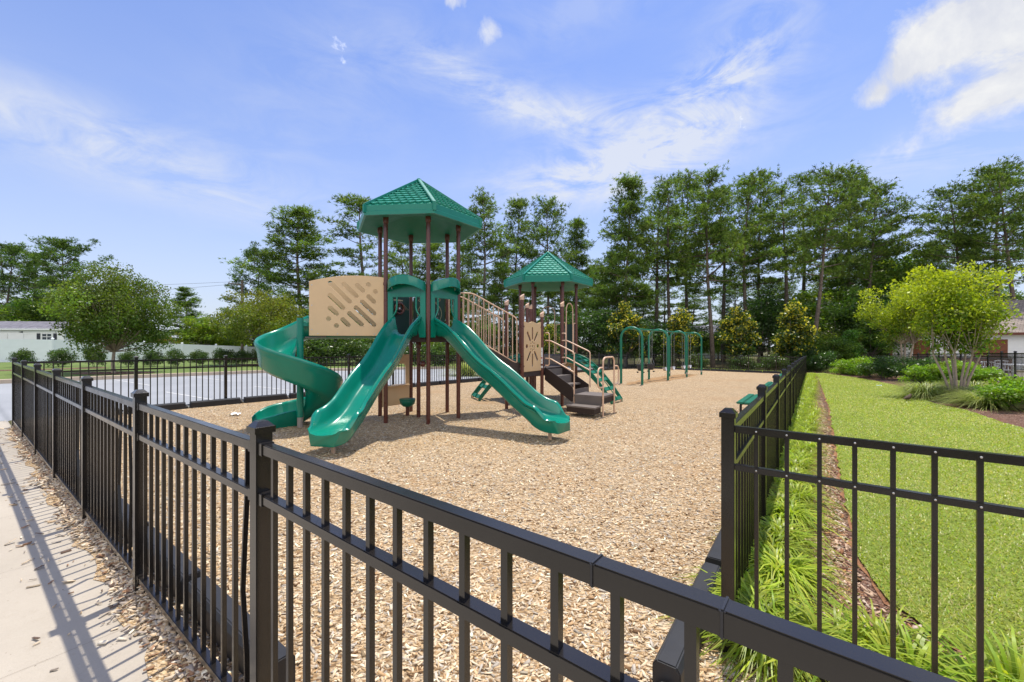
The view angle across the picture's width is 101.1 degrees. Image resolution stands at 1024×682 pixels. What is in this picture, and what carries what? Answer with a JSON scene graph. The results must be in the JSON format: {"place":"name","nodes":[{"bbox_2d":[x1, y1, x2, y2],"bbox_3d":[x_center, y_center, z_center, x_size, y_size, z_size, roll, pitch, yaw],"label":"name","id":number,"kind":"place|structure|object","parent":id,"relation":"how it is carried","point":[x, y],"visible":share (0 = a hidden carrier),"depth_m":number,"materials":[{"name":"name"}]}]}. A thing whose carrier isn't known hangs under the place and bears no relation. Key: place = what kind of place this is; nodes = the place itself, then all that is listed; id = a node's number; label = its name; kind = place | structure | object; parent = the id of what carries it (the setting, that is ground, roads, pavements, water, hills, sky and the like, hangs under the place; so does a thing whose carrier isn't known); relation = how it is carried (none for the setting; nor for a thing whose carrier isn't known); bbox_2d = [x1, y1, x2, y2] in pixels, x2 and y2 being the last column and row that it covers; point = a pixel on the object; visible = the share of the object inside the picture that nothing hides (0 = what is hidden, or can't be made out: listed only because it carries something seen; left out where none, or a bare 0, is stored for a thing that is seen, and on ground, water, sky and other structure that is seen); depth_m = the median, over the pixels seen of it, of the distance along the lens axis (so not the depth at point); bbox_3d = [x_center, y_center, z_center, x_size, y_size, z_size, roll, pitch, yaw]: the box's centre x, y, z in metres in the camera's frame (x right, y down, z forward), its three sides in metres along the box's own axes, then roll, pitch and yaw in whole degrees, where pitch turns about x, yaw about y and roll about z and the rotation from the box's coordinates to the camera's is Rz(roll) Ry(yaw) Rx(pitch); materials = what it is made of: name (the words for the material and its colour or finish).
{"place":"outdoors","nodes":[
{"label":"outdoors","id":0,"kind":"place"},
{"bbox_2d":[0,420,152,681],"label":"sidewalk","id":1,"kind":"structure","parent":0,"point":[27,615],"depth_m":2.75,"materials":[{"name":"concrete"}]},
{"bbox_2d":[0,358,451,378],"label":"grass verge","id":2,"kind":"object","parent":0,"point":[5,366],"depth_m":27.58,"materials":[{"name":"plant"}]},
{"bbox_2d":[29,261,192,372],"bbox_3d":[-21.104,-1.166,22.454,6.636,6.074,5.986,0,0,37],"label":"shade tree","id":3,"kind":"object","parent":2,"relation":"on","point":[113,322],"visible":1,"depth_m":21.45,"materials":[{"name":"green plant"}]},
{"bbox_2d":[0,338,254,361],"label":"vinyl fence","id":4,"kind":"object","parent":2,"relation":"on","point":[41,348],"visible":0.35,"depth_m":35.08,"materials":[{"name":"plastic"}]},
{"bbox_2d":[204,288,308,344],"bbox_3d":[-19.161,-1.116,32.782,7.890,6.287,6.969,0,0,-34],"label":"shade tree","id":5,"kind":"object","parent":2,"relation":"on","point":[257,318],"visible":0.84,"depth_m":31.73,"materials":[{"name":"green plant"}]},
{"bbox_2d":[218,203,346,309],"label":"pine tree","id":6,"kind":"object","parent":2,"relation":"on","point":[304,237],"visible":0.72,"depth_m":48.95,"materials":[{"name":"green plant"}]},
{"bbox_2d":[296,339,340,365],"bbox_3d":[-15.007,0.834,32.904,4.007,2.718,4.234,0,0,11],"label":"bush","id":7,"kind":"object","parent":2,"relation":"on","point":[317,348],"visible":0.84,"depth_m":31.97,"materials":[{"name":"green plant"}]},
{"bbox_2d":[327,338,370,364],"bbox_3d":[-12.980,0.908,34.156,3.883,2.615,4.097,0,0,-23],"label":"bush","id":8,"kind":"object","parent":2,"relation":"on","point":[352,347],"visible":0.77,"depth_m":33.25,"materials":[{"name":"green plant"}]},
{"bbox_2d":[308,192,408,338],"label":"pine tree","id":9,"kind":"object","parent":2,"relation":"on","point":[351,201],"visible":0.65,"depth_m":48.29,"materials":[{"name":"green plant"}]},
{"bbox_2d":[382,240,438,287],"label":"pine tree","id":10,"kind":"object","parent":2,"relation":"on","point":[398,262],"visible":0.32,"depth_m":57.67,"materials":[{"name":"green plant"}]},
{"bbox_2d":[400,243,481,322],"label":"pine tree","id":11,"kind":"object","parent":2,"relation":"on","point":[439,266],"visible":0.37,"depth_m":51.13,"materials":[{"name":"green plant"}]},
{"bbox_2d":[430,243,492,321],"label":"pine tree","id":12,"kind":"object","parent":2,"relation":"on","point":[464,273],"visible":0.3,"depth_m":55.65,"materials":[{"name":"green plant"}]},
{"bbox_2d":[450,315,504,347],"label":"leafy tree","id":13,"kind":"object","parent":2,"relation":"on","point":[496,333],"visible":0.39,"depth_m":43.04,"materials":[{"name":"green plant"}]},
{"bbox_2d":[451,186,525,314],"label":"pine tree","id":14,"kind":"object","parent":2,"relation":"on","point":[489,243],"visible":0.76,"depth_m":47.06,"materials":[{"name":"green plant"}]},
{"bbox_2d":[464,258,527,352],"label":"pine tree","id":15,"kind":"object","parent":2,"relation":"on","point":[509,292],"visible":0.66,"depth_m":45.64,"materials":[{"name":"green plant"}]},
{"bbox_2d":[0,366,611,421],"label":"parking lot","id":16,"kind":"structure","parent":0,"point":[6,402],"depth_m":15.82,"materials":[{"name":"asphalt"}]},
{"bbox_2d":[79,368,807,681],"bbox_3d":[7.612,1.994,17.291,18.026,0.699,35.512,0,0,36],"label":"playground mulch","id":17,"kind":"object","parent":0,"point":[713,390],"visible":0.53,"depth_m":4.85,"materials":[{"name":"wood"}]},
{"bbox_2d":[252,178,622,453],"bbox_3d":[-0.113,-0.875,10.223,5.451,5.620,9.951,0,0,39],"label":"play structure","id":18,"kind":"object","parent":17,"relation":"on","point":[406,310],"visible":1,"depth_m":8.74,"materials":[{"name":"brown paint"}]},
{"bbox_2d":[620,326,701,384],"bbox_3d":[8.647,0.810,23.330,1.096,2.944,11.014,0,0,37],"label":"swing set","id":19,"kind":"object","parent":17,"relation":"on","point":[668,346],"visible":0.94,"depth_m":21.95,"materials":[{"name":"green paint"}]},
{"bbox_2d":[0,0,1023,346],"label":"sky","id":20,"kind":"structure","parent":0,"point":[165,134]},
{"bbox_2d":[8,347,1023,679],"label":"ground","id":21,"kind":"structure","parent":0,"point":[718,363],"depth_m":48.66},
{"bbox_2d":[0,306,45,320],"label":"leafy tree","id":22,"kind":"object","parent":21,"relation":"on","point":[8,316],"visible":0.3,"depth_m":45.52,"materials":[{"name":"green plant"}]},
{"bbox_2d":[0,289,47,319],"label":"leafy tree","id":23,"kind":"object","parent":21,"relation":"on","point":[22,303],"visible":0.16,"depth_m":46.58,"materials":[{"name":"green plant"}]},
{"bbox_2d":[0,241,48,311],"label":"pine tree","id":24,"kind":"object","parent":21,"relation":"on","point":[13,251],"visible":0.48,"depth_m":49.95,"materials":[{"name":"green plant"}]},
{"bbox_2d":[0,321,84,340],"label":"shed","id":25,"kind":"structure","parent":21,"relation":"on","point":[38,330],"depth_m":40.24,"materials":[{"name":"white paint"}]},
{"bbox_2d":[10,235,116,321],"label":"pine tree","id":26,"kind":"object","parent":21,"relation":"on","point":[55,256],"visible":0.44,"depth_m":46.82,"materials":[{"name":"green plant"}]},
{"bbox_2d":[7,427,202,681],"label":"chip strip","id":27,"kind":"object","parent":21,"relation":"on","point":[158,673],"visible":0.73,"depth_m":2.56,"materials":[{"name":"wood"}]},
{"bbox_2d":[0,424,229,681],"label":"wood chips","id":28,"kind":"object","parent":27,"relation":"on","point":[82,532],"visible":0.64,"depth_m":2.90,"materials":[{"name":"wood"}]},
{"bbox_2d":[148,526,199,602],"bbox_3d":[-2.507,1.592,3.043,1.182,0.220,0.130,0,0,37],"label":"border timber","id":29,"kind":"object","parent":21,"relation":"on","point":[190,571],"visible":0.16,"depth_m":2.83,"materials":[{"name":"black plastic"}]},
{"bbox_2d":[152,286,207,344],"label":"conifer tree","id":30,"kind":"object","parent":21,"relation":"on","point":[183,294],"visible":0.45,"depth_m":55.62,"materials":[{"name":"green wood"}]},
{"bbox_2d":[166,314,236,345],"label":"tree","id":31,"kind":"object","parent":21,"relation":"on","point":[201,332],"visible":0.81,"depth_m":52.57,"materials":[{"name":"green plant"}]},
{"bbox_2d":[189,397,242,407],"bbox_3d":[-7.734,1.639,11.066,0.130,0.220,1.182,0,-1,36],"label":"border timber","id":32,"kind":"object","parent":21,"relation":"on","point":[213,402],"visible":0.7,"depth_m":10.97,"materials":[{"name":"black plastic"}]},
{"bbox_2d":[0,366,452,383],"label":"curb","id":33,"kind":"structure","parent":21,"relation":"on","point":[4,381],"depth_m":20.45,"materials":[{"name":"concrete"}]},
{"bbox_2d":[189,576,294,681],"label":"border timber","id":34,"kind":"object","parent":21,"relation":"on","point":[281,662],"visible":0.32,"depth_m":2.25,"materials":[{"name":"black plastic"}]},
{"bbox_2d":[216,241,307,336],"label":"pine tree","id":35,"kind":"object","parent":21,"relation":"on","point":[254,252],"visible":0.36,"depth_m":55.05,"materials":[{"name":"green plant"}]},
{"bbox_2d":[18,352,634,405],"bbox_3d":[0.427,1.497,22.656,0.080,2.287,35.163,0,0,36],"label":"metal fence","id":36,"kind":"object","parent":21,"relation":"on","point":[599,361],"visible":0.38,"depth_m":11.29,"materials":[{"name":"metal"}]},
{"bbox_2d":[11,357,957,681],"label":"metal fence","id":37,"kind":"object","parent":21,"relation":"on","point":[55,415],"visible":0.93,"depth_m":1.54,"materials":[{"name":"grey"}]},
{"bbox_2d":[476,194,544,353],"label":"pine tree","id":38,"kind":"object","parent":21,"relation":"on","point":[519,204],"visible":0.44,"depth_m":51.24,"materials":[{"name":"green plant"}]},
{"bbox_2d":[509,195,586,327],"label":"pine tree","id":39,"kind":"object","parent":21,"relation":"on","point":[546,210],"visible":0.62,"depth_m":49.21,"materials":[{"name":"green plant"}]},
{"bbox_2d":[544,302,614,356],"bbox_3d":[6.528,-0.590,38.948,9.347,6.176,9.628,0,0,30],"label":"leafy tree","id":40,"kind":"object","parent":21,"relation":"on","point":[588,312],"visible":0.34,"depth_m":38.66,"materials":[{"name":"green plant"}]},
{"bbox_2d":[553,215,607,319],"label":"pine tree","id":41,"kind":"object","parent":21,"relation":"on","point":[575,235],"visible":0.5,"depth_m":53.38,"materials":[{"name":"green plant"}]},
{"bbox_2d":[574,247,655,360],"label":"pine tree","id":42,"kind":"object","parent":21,"relation":"on","point":[596,306],"visible":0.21,"depth_m":44.59,"materials":[{"name":"green plant"}]},
{"bbox_2d":[578,306,663,363],"bbox_3d":[9.748,-0.316,37.901,8.716,5.591,8.461,0,0,44],"label":"leafy tree","id":43,"kind":"object","parent":21,"relation":"on","point":[600,332],"visible":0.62,"depth_m":36.64,"materials":[{"name":"green plant"}]},
{"bbox_2d":[601,300,649,366],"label":"magnolia tree","id":44,"kind":"object","parent":21,"relation":"on","point":[626,317],"visible":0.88,"depth_m":35.90,"materials":[{"name":"green plant"}]},
{"bbox_2d":[580,171,670,308],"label":"pine tree","id":45,"kind":"object","parent":21,"relation":"on","point":[630,201],"visible":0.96,"depth_m":41.19,"materials":[{"name":"green plant"}]},
{"bbox_2d":[615,315,669,363],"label":"leafy tree","id":46,"kind":"object","parent":21,"relation":"on","point":[655,348],"visible":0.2,"depth_m":41.18,"materials":[{"name":"green plant"}]},
{"bbox_2d":[612,188,708,363],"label":"pine tree","id":47,"kind":"object","parent":21,"relation":"on","point":[667,250],"visible":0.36,"depth_m":47.34,"materials":[{"name":"green plant"}]},
{"bbox_2d":[639,275,698,322],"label":"pine tree","id":48,"kind":"object","parent":21,"relation":"on","point":[664,305],"visible":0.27,"depth_m":75.59,"materials":[{"name":"green plant"}]},
{"bbox_2d":[627,172,712,362],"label":"pine tree","id":49,"kind":"object","parent":21,"relation":"on","point":[667,182],"visible":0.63,"depth_m":45.45,"materials":[{"name":"green plant"}]},
{"bbox_2d":[659,305,703,366],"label":"magnolia tree","id":50,"kind":"object","parent":21,"relation":"on","point":[680,321],"visible":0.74,"depth_m":36.96,"materials":[{"name":"green plant"}]},
{"bbox_2d":[652,562,720,681],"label":"border timber","id":51,"kind":"object","parent":21,"relation":"on","point":[668,664],"visible":0.52,"depth_m":2.07,"materials":[{"name":"black plastic"}]},
{"bbox_2d":[644,168,737,324],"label":"pine tree","id":52,"kind":"object","parent":21,"relation":"on","point":[689,184],"visible":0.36,"depth_m":53.03,"materials":[{"name":"green plant"}]},
{"bbox_2d":[672,284,721,325],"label":"pine tree","id":53,"kind":"object","parent":21,"relation":"on","point":[695,301],"visible":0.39,"depth_m":70.96,"materials":[{"name":"green plant"}]},
{"bbox_2d":[685,324,721,357],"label":"leafy tree","id":54,"kind":"object","parent":21,"relation":"on","point":[706,348],"visible":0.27,"depth_m":48.69,"materials":[{"name":"green plant"}]},
{"bbox_2d":[658,160,757,366],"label":"pine tree","id":55,"kind":"object","parent":21,"relation":"on","point":[722,236],"visible":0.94,"depth_m":41.62,"materials":[{"name":"green plant"}]},
{"bbox_2d":[637,353,800,370],"bbox_3d":[15.581,1.838,33.153,12.291,1.626,0.080,0,0,37],"label":"metal fence","id":56,"kind":"object","parent":21,"relation":"on","point":[732,358],"visible":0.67,"depth_m":32.27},
{"bbox_2d":[689,282,756,325],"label":"pine tree","id":57,"kind":"object","parent":21,"relation":"on","point":[730,295],"visible":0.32,"depth_m":77.21,"materials":[{"name":"green plant"}]},
{"bbox_2d":[715,304,761,367],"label":"magnolia tree","id":58,"kind":"object","parent":21,"relation":"on","point":[736,324],"visible":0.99,"depth_m":35.39,"materials":[{"name":"green plant"}]},
{"bbox_2d":[686,182,790,361],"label":"pine tree","id":59,"kind":"object","parent":21,"relation":"on","point":[728,209],"visible":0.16,"depth_m":52.21,"materials":[{"name":"green plant"}]},
{"bbox_2d":[685,168,800,355],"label":"pine tree","id":60,"kind":"object","parent":21,"relation":"on","point":[773,251],"visible":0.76,"depth_m":42.50,"materials":[{"name":"green plant"}]},
{"bbox_2d":[719,356,806,654],"bbox_3d":[10.832,1.505,15.839,0.080,2.286,33.390,0,0,35],"label":"metal fence","id":61,"kind":"object","parent":21,"relation":"on","point":[773,405],"visible":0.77,"depth_m":2.91,"materials":[{"name":"metal"}]},
{"bbox_2d":[715,164,813,359],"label":"pine tree","id":62,"kind":"object","parent":21,"relation":"on","point":[758,281],"visible":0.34,"depth_m":49.15,"materials":[{"name":"green plant"}]},
{"bbox_2d":[715,285,831,363],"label":"leafy tree","id":63,"kind":"object","parent":21,"relation":"on","point":[767,327],"visible":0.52,"depth_m":42.84,"materials":[{"name":"green plant"}]},
{"bbox_2d":[736,180,826,358],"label":"pine tree","id":64,"kind":"object","parent":21,"relation":"on","point":[778,225],"visible":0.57,"depth_m":45.44,"materials":[{"name":"green plant"}]},
{"bbox_2d":[772,298,823,359],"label":"magnolia tree","id":65,"kind":"object","parent":21,"relation":"on","point":[795,334],"visible":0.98,"depth_m":34.55,"materials":[{"name":"green plant"}]},
{"bbox_2d":[757,170,865,301],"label":"pine tree","id":66,"kind":"object","parent":21,"relation":"on","point":[798,177],"visible":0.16,"depth_m":52.14,"materials":[{"name":"green plant"}]},
{"bbox_2d":[763,284,863,337],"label":"leafy tree","id":67,"kind":"object","parent":21,"relation":"on","point":[811,298],"visible":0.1,"depth_m":44.41,"materials":[{"name":"green plant"}]},
{"bbox_2d":[765,160,885,334],"bbox_3d":[28.774,-6.849,39.057,8.920,18.977,7.770,0,0,36],"label":"pine tree","id":68,"kind":"object","parent":21,"relation":"on","point":[848,242],"visible":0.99,"depth_m":38.43,"materials":[{"name":"green plant"}]},
{"bbox_2d":[809,335,860,370],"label":"leafy tree","id":69,"kind":"object","parent":21,"relation":"on","point":[832,342],"visible":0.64,"depth_m":35.08,"materials":[{"name":"green plant"}]},
{"bbox_2d":[793,302,878,357],"bbox_3d":[32.901,-0.649,41.746,9.134,6.846,10.072,0,0,11],"label":"leafy tree","id":70,"kind":"object","parent":21,"relation":"on","point":[834,310],"visible":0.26,"depth_m":39.83,"materials":[{"name":"green plant"}]},
{"bbox_2d":[787,163,930,288],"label":"pine tree","id":71,"kind":"object","parent":21,"relation":"on","point":[862,175],"visible":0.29,"depth_m":44.66,"materials":[{"name":"green plant"}]},
{"bbox_2d":[811,285,909,354],"bbox_3d":[33.735,-1.270,39.112,10.119,8.001,10.423,0,0,-1],"label":"leafy tree","id":72,"kind":"object","parent":21,"relation":"on","point":[856,291],"visible":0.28,"depth_m":39.07,"materials":[{"name":"green plant"}]},
{"bbox_2d":[815,176,925,300],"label":"pine tree","id":73,"kind":"object","parent":21,"relation":"on","point":[899,244],"visible":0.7,"depth_m":42.08,"materials":[{"name":"green plant"}]},
{"bbox_2d":[832,319,919,357],"bbox_3d":[32.496,0.343,38.279,6.657,4.525,6.038,0,0,10],"label":"leafy tree","id":74,"kind":"object","parent":21,"relation":"on","point":[873,341],"visible":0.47,"depth_m":36.88,"materials":[{"name":"green plant"}]},
{"bbox_2d":[735,425,1023,681],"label":"metal fence","id":75,"kind":"object","parent":21,"relation":"on","point":[979,505],"visible":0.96,"depth_m":1.87,"materials":[{"name":"black metal"}]},
{"bbox_2d":[825,256,938,302],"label":"leafy tree","id":76,"kind":"object","parent":21,"relation":"on","point":[879,285],"visible":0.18,"depth_m":42.46,"materials":[{"name":"green plant"}]},
{"bbox_2d":[876,245,987,301],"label":"leafy tree","id":77,"kind":"object","parent":21,"relation":"on","point":[894,261],"visible":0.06,"depth_m":44.05,"materials":[{"name":"green plant"}]},
{"bbox_2d":[862,300,1023,369],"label":"clubhouse","id":78,"kind":"structure","parent":21,"relation":"on","point":[1014,341],"depth_m":33.64,"materials":[{"name":"white paint"}]},
{"bbox_2d":[867,351,1023,380],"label":"metal fence","id":79,"kind":"object","parent":21,"relation":"on","point":[1001,360],"visible":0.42,"depth_m":19.72,"materials":[{"name":"metal"}]},
{"bbox_2d":[797,371,1023,681],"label":"bark bed","id":80,"kind":"object","parent":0,"point":[1015,417],"visible":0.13,"depth_m":9.43,"materials":[{"name":"wood"}]},
{"bbox_2d":[658,372,865,681],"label":"border grass","id":81,"kind":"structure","parent":80,"relation":"on","point":[771,537],"depth_m":3.20,"materials":[{"name":"plant"}]},
{"bbox_2d":[652,582,874,681],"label":"grass clump","id":82,"kind":"object","parent":80,"relation":"on","point":[735,667],"visible":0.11,"depth_m":2.17,"materials":[{"name":"plant"}]},
{"bbox_2d":[803,349,839,371],"bbox_3d":[24.492,1.679,33.734,2.891,2.120,3.416,0,0,34],"label":"clipped shrub","id":83,"kind":"object","parent":80,"relation":"on","point":[826,360],"visible":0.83,"depth_m":33.08,"materials":[{"name":"green plant"}]},
{"bbox_2d":[726,590,964,681],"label":"grass clump","id":84,"kind":"object","parent":80,"relation":"on","point":[813,617],"visible":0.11,"depth_m":2.24,"materials":[{"name":"plant"}]},
{"bbox_2d":[751,393,984,681],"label":"bark chips","id":85,"kind":"object","parent":80,"relation":"on","point":[845,551],"visible":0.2,"depth_m":3.40,"materials":[{"name":"wood"}]},
{"bbox_2d":[855,355,900,378],"bbox_3d":[20.873,1.525,23.776,2.168,1.590,2.562,0,0,-28],"label":"clipped shrub","id":86,"kind":"object","parent":80,"relation":"on","point":[879,365],"visible":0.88,"depth_m":23.58,"materials":[{"name":"green plant"}]},
{"bbox_2d":[789,588,985,680],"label":"grass clump","id":87,"kind":"object","parent":80,"relation":"on","point":[847,612],"visible":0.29,"depth_m":2.30,"materials":[{"name":"plant"}]},
{"bbox_2d":[762,599,1019,681],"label":"grass clump","id":88,"kind":"object","parent":80,"relation":"on","point":[920,639],"visible":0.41,"depth_m":2.07,"materials":[{"name":"plant"}]},
{"bbox_2d":[853,281,930,378],"bbox_3d":[21.211,-0.505,22.793,4.059,5.566,4.273,0,0,-3],"label":"crape myrtle","id":89,"kind":"object","parent":80,"relation":"on","point":[900,313],"visible":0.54,"depth_m":22.73,"materials":[{"name":"green plant"}]},
{"bbox_2d":[821,388,988,663],"bbox_3d":[7.767,1.846,10.358,0.562,0.349,19.542,0,0,34],"label":"clay edge","id":90,"kind":"object","parent":80,"relation":"on","point":[884,599],"visible":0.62,"depth_m":3.21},
{"bbox_2d":[887,355,944,381],"bbox_3d":[19.845,1.421,20.711,2.455,1.523,2.078,0,0,-43],"label":"clipped shrub","id":91,"kind":"object","parent":80,"relation":"on","point":[909,362],"visible":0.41,"depth_m":20.60,"materials":[{"name":"green plant"}]},
{"bbox_2d":[865,381,967,402],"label":"ornamental grass","id":92,"kind":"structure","parent":80,"relation":"on","point":[918,390],"depth_m":13.37,"materials":[{"name":"plant"}]},
{"bbox_2d":[897,363,952,384],"bbox_3d":[19.005,1.535,19.132,1.785,1.152,2.236,0,0,-42],"label":"clipped shrub","id":93,"kind":"object","parent":80,"relation":"on","point":[929,374],"visible":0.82,"depth_m":18.97,"materials":[{"name":"green plant"}]},
{"bbox_2d":[859,613,1023,681],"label":"grass clump","id":94,"kind":"object","parent":80,"relation":"on","point":[994,656],"visible":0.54,"depth_m":1.96,"materials":[{"name":"plant"}]},
{"bbox_2d":[884,259,1023,398],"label":"crape myrtle","id":95,"kind":"object","parent":80,"relation":"on","point":[947,315],"visible":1,"depth_m":12.94,"materials":[{"name":"green plant"}]},
{"bbox_2d":[884,612,1023,681],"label":"grass clump","id":96,"kind":"object","parent":80,"relation":"on","point":[1007,669],"visible":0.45,"depth_m":2.06,"materials":[{"name":"plant"}]},
{"bbox_2d":[914,389,1023,412],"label":"ornamental grass","id":97,"kind":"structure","parent":80,"relation":"on","point":[978,401],"depth_m":11.09,"materials":[{"name":"plant"}]},
{"bbox_2d":[937,362,1008,384],"bbox_3d":[19.462,1.452,17.977,1.841,1.189,2.307,0,0,32],"label":"clipped shrub","id":98,"kind":"object","parent":80,"relation":"on","point":[979,374],"visible":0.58,"depth_m":17.61,"materials":[{"name":"green plant"}]},
{"bbox_2d":[972,373,1023,408],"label":"clipped shrub","id":99,"kind":"object","parent":80,"relation":"on","point":[1006,390],"visible":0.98,"depth_m":10.52,"materials":[{"name":"green plant"}]},
{"bbox_2d":[816,373,1023,665],"bbox_3d":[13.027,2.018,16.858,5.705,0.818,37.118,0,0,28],"label":"lawn","id":100,"kind":"structure","parent":0,"point":[961,546],"depth_m":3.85,"materials":[{"name":"plant"}]},
{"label":"pool deck","id":101,"kind":"structure","parent":0,"visible":0},
{"bbox_2d":[903,179,1023,288],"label":"pine tree","id":102,"kind":"object","parent":101,"relation":"on","point":[932,217],"visible":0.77,"depth_m":40.12,"materials":[{"name":"green plant"}]},
{"bbox_2d":[918,164,1023,296],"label":"pine tree","id":103,"kind":"object","parent":101,"relation":"on","point":[1014,259],"visible":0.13,"depth_m":43.35,"materials":[{"name":"green plant"}]},
{"bbox_2d":[939,154,1023,299],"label":"pine tree","id":104,"kind":"object","parent":101,"relation":"on","point":[1003,217],"visible":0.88,"depth_m":38.13,"materials":[{"name":"green plant"}]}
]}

